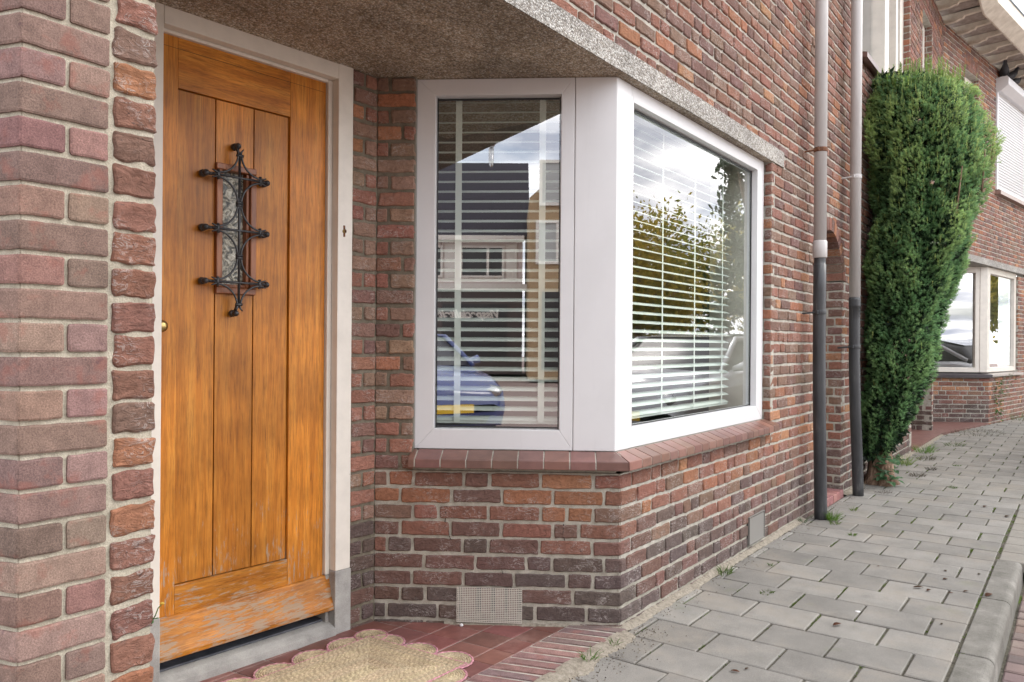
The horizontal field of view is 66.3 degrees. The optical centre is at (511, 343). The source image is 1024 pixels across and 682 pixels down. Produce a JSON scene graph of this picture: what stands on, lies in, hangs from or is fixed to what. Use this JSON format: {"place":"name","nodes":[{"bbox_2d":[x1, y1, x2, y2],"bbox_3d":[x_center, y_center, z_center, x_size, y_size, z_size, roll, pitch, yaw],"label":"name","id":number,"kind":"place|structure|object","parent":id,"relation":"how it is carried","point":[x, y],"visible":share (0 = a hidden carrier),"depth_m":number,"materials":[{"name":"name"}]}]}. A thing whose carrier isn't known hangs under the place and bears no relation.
{"place":"outdoors","nodes":[
{"label":"outdoors","id":0,"kind":"place"},
{"bbox_2d":[534,630,635,681],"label":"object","id":1,"kind":"structure","parent":0,"point":[571,668],"depth_m":2.71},
{"bbox_2d":[571,416,1023,681],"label":"pavement","id":2,"kind":"structure","parent":0,"point":[883,637],"depth_m":3.51,"materials":[{"name":"grey concrete"}]},
{"bbox_2d":[0,0,997,681],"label":"brick house","id":3,"kind":"structure","parent":2,"relation":"on","point":[228,440],"depth_m":3.00,"materials":[{"name":"red brick"}]},
{"bbox_2d":[151,602,164,623],"bbox_3d":[-0.684,0.519,1.512,0.026,0.037,0.010,0,0,-33],"label":"flowering weed","id":4,"kind":"object","parent":3,"relation":"attached to","point":[161,603],"visible":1,"depth_m":1.51,"materials":[{"name":"green plant"}]},
{"bbox_2d":[159,33,333,662],"bbox_3d":[-0.915,0.009,2.721,0.086,1.992,0.677,0,0,41],"label":"front door","id":5,"kind":"structure","parent":3,"relation":"in","point":[243,193],"depth_m":2.70,"materials":[{"name":"brown wood"}]},
{"bbox_2d":[414,78,574,450],"bbox_3d":[-0.070,-0.315,3.119,0.629,1.467,0.055,0,0,4],"label":"porch window","id":6,"kind":"structure","parent":3,"relation":"in","point":[427,434],"depth_m":3.11,"materials":[{"name":"white plastic"}]},
{"bbox_2d":[437,100,559,423],"bbox_3d":[-0.050,-0.368,3.192,0.555,1.385,0.047,0,0,4],"label":"venetian blind","id":7,"kind":"object","parent":3,"relation":"attached to","point":[540,349],"visible":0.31,"depth_m":3.18,"materials":[{"name":"white plastic"}]},
{"bbox_2d":[632,113,729,418],"bbox_3d":[0.748,-0.353,3.801,0.049,1.382,1.580,0,0,36],"label":"venetian blind","id":8,"kind":"object","parent":3,"relation":"attached to","point":[661,383],"visible":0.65,"depth_m":3.90,"materials":[{"name":"white plastic"}]},
{"bbox_2d":[629,85,763,447],"bbox_3d":[0.937,-0.308,3.845,0.060,1.467,1.645,0,0,36],"label":"street window","id":9,"kind":"structure","parent":3,"relation":"in","point":[643,105],"depth_m":4.02,"materials":[{"name":"white plastic"}]},
{"bbox_2d":[802,0,827,519],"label":"downpipe","id":10,"kind":"object","parent":3,"relation":"attached to","point":[819,310],"visible":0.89,"depth_m":4.94,"materials":[{"name":"grey metal"}]},
{"bbox_2d":[837,0,863,495],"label":"downpipe","id":11,"kind":"object","parent":3,"relation":"attached to","point":[854,345],"visible":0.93,"depth_m":5.70,"materials":[{"name":"grey metal"}]},
{"bbox_2d":[862,0,903,77],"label":"upper window","id":12,"kind":"structure","parent":3,"relation":"in","point":[882,29],"depth_m":7.00,"materials":[{"name":"beige paint"}]},
{"bbox_2d":[922,26,924,67],"bbox_3d":[4.591,-2.732,8.877,0.040,1.930,0.670,0,0,36],"label":"slot window","id":13,"kind":"structure","parent":3,"relation":"in","point":[923,30],"depth_m":9.08,"materials":[{"name":"beige paint"}]},
{"bbox_2d":[465,625,625,681],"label":"porch edging","id":14,"kind":"object","parent":2,"relation":"on","point":[546,655],"visible":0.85,"depth_m":2.75,"materials":[{"name":"red brick"}]},
{"bbox_2d":[576,648,601,660],"bbox_3d":[0.264,1.086,2.740,0.114,0.051,0.099,0,0,-34],"label":"grass tuft","id":15,"kind":"object","parent":2,"relation":"on","point":[582,655],"visible":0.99,"depth_m":2.73,"materials":[{"name":"green plant"}]},
{"bbox_2d":[615,517,805,630],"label":"wall foot sand","id":16,"kind":"structure","parent":2,"relation":"on","point":[646,615],"depth_m":3.64,"materials":[{"name":"beige sand"}]},
{"bbox_2d":[569,488,869,681],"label":"grit","id":17,"kind":"object","parent":2,"relation":"on","point":[666,625],"visible":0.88,"depth_m":2.98,"materials":[{"name":"beige gravel"}]},
{"bbox_2d":[716,564,736,574],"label":"grass tuft","id":18,"kind":"object","parent":2,"relation":"on","point":[727,570],"visible":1,"depth_m":3.79,"materials":[{"name":"green plant"}]},
{"bbox_2d":[641,431,1023,679],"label":"joint moss","id":19,"kind":"object","parent":2,"relation":"on","point":[971,551],"visible":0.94,"depth_m":4.25,"materials":[{"name":"green plant"}]},
{"bbox_2d":[824,508,844,520],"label":"grass tuft","id":20,"kind":"object","parent":2,"relation":"on","point":[835,517],"visible":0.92,"depth_m":4.96,"materials":[{"name":"green plant"}]},
{"bbox_2d":[873,456,904,486],"bbox_3d":[2.961,0.994,6.184,0.242,0.225,0.235,0,0,-32],"label":"leafy weed","id":21,"kind":"object","parent":2,"relation":"on","point":[883,473],"visible":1,"depth_m":6.16,"materials":[{"name":"green plant"}]},
{"bbox_2d":[843,434,943,495],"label":"wall dirt","id":22,"kind":"structure","parent":2,"relation":"on","point":[847,492],"depth_m":8.02,"materials":[{"name":"beige sand"}]},
{"bbox_2d":[893,454,904,473],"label":"leafy weed","id":23,"kind":"object","parent":2,"relation":"on","point":[897,457],"visible":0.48,"depth_m":6.64,"materials":[{"name":"green plant"}]},
{"bbox_2d":[892,451,922,465],"bbox_3d":[3.667,1.061,7.311,0.420,0.143,0.417,0,0,-9],"label":"grass tuft","id":24,"kind":"object","parent":2,"relation":"on","point":[902,462],"visible":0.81,"depth_m":7.30,"materials":[{"name":"green plant"}]},
{"bbox_2d":[909,472,926,476],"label":"moss clump","id":25,"kind":"object","parent":2,"relation":"on","point":[921,475],"visible":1,"depth_m":6.67,"materials":[{"name":"green plant"}]},
{"bbox_2d":[914,455,936,460],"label":"moss clump","id":26,"kind":"object","parent":2,"relation":"on","point":[927,457],"visible":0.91,"depth_m":7.65,"materials":[{"name":"green plant"}]},
{"bbox_2d":[912,440,942,452],"bbox_3d":[4.312,1.075,8.166,0.364,0.124,0.459,0,0,36],"label":"grass tuft","id":27,"kind":"object","parent":2,"relation":"on","point":[928,449],"visible":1,"depth_m":8.15,"materials":[{"name":"green plant"}]},
{"bbox_2d":[861,54,1005,486],"bbox_3d":[3.387,-0.577,6.323,1.008,3.524,1.335,0,0,36],"label":"yew tree","id":28,"kind":"object","parent":2,"relation":"on","point":[911,270],"visible":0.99,"depth_m":6.05,"materials":[{"name":"green plant"}]},
{"bbox_2d":[911,422,987,451],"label":"neighbour porch floor","id":29,"kind":"structure","parent":2,"relation":"on","point":[925,436],"depth_m":10.12,"materials":[{"name":"red tile"}]},
{"bbox_2d":[943,441,966,446],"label":"grass tuft","id":30,"kind":"object","parent":2,"relation":"on","point":[956,444],"visible":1,"depth_m":8.73,"materials":[{"name":"green plant"}]},
{"bbox_2d":[908,0,1023,452],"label":"brick house","id":31,"kind":"structure","parent":2,"relation":"on","point":[982,339],"depth_m":11.38,"materials":[{"name":"brown brick"}]},
{"bbox_2d":[933,267,979,371],"bbox_3d":[6.255,-0.350,11.364,0.980,1.521,0.060,0,0,4],"label":"bay window","id":32,"kind":"structure","parent":31,"relation":"in","point":[975,271],"depth_m":11.30,"materials":[{"name":"beige paint"}]},
{"bbox_2d":[993,379,1003,420],"bbox_3d":[7.087,0.814,11.413,0.171,0.630,0.273,0,0,36],"label":"climbing weed","id":33,"kind":"object","parent":31,"relation":"attached to","point":[1001,410],"visible":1,"depth_m":11.40,"materials":[{"name":"green plant"}]},
{"bbox_2d":[988,267,1015,371],"bbox_3d":[7.387,-0.342,11.872,0.269,1.521,1.476,0,0,38],"label":"street window","id":34,"kind":"structure","parent":31,"relation":"in","point":[1002,284],"depth_m":11.94,"materials":[{"name":"beige paint"}]},
{"bbox_2d":[999,60,1009,76],"bbox_3d":[7.194,-3.996,11.453,0.131,0.234,0.322,0,0,14],"label":"pigeon","id":35,"kind":"object","parent":31,"relation":"on","point":[1004,70],"visible":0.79,"depth_m":11.38,"materials":[{"name":"grey"}]},
{"bbox_2d":[999,373,1016,396],"bbox_3d":[7.308,0.609,11.534,0.348,0.368,0.246,0,0,-30],"label":"climbing weed","id":36,"kind":"object","parent":31,"relation":"attached to","point":[1008,385],"visible":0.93,"depth_m":11.52,"materials":[{"name":"green plant"}]},
{"bbox_2d":[1008,67,1020,78],"bbox_3d":[7.382,-3.990,11.640,0.306,0.224,0.126,0,0,2],"label":"pigeon","id":37,"kind":"object","parent":31,"relation":"on","point":[1013,74],"visible":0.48,"depth_m":11.59,"materials":[{"name":"grey"}]},
{"bbox_2d":[1012,77,1020,83],"bbox_3d":[7.599,-3.988,11.844,0.306,0.224,0.126,0,0,-33],"label":"pigeon","id":38,"kind":"object","parent":31,"relation":"on","point":[1016,80],"visible":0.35,"depth_m":11.80,"materials":[{"name":"grey"}]},
{"bbox_2d":[949,428,1002,436],"bbox_3d":[5.964,1.121,10.010,0.676,0.056,1.022,0,0,36],"label":"grass tuft","id":39,"kind":"object","parent":2,"relation":"on","point":[977,432],"visible":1,"depth_m":10.07,"materials":[{"name":"green plant"}]},
{"bbox_2d":[998,575,1023,681],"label":"road","id":40,"kind":"structure","parent":0,"point":[1012,668],"depth_m":3.09,"materials":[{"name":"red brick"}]},
{"bbox_2d":[999,499,1023,572],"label":"crossover paving","id":41,"kind":"structure","parent":0,"point":[1013,548],"depth_m":4.41,"materials":[{"name":"grey concrete"}]},
{"bbox_2d":[1012,0,1023,12],"label":"sky","id":42,"kind":"structure","parent":0,"point":[1020,3],"materials":[{"name":"white"}]},
{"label":"ground","id":43,"kind":"structure","parent":0,"visible":0},
{"bbox_2d":[200,621,563,681],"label":"porch floor","id":44,"kind":"structure","parent":43,"relation":"on","point":[485,647],"depth_m":2.90,"materials":[{"name":"red tile"}]},
{"bbox_2d":[221,629,473,681],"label":"jute rug","id":45,"kind":"object","parent":44,"relation":"on","point":[373,655],"visible":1,"depth_m":2.66,"materials":[{"name":"beige wicker"}]},
{"bbox_2d":[444,620,625,628],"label":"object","id":46,"kind":"structure","parent":44,"relation":"on","point":[564,625],"depth_m":3.05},
{"bbox_2d":[948,559,1022,681],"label":"kerb","id":47,"kind":"structure","parent":43,"relation":"on","point":[983,649],"depth_m":3.10,"materials":[{"name":"concrete"}]}
]}

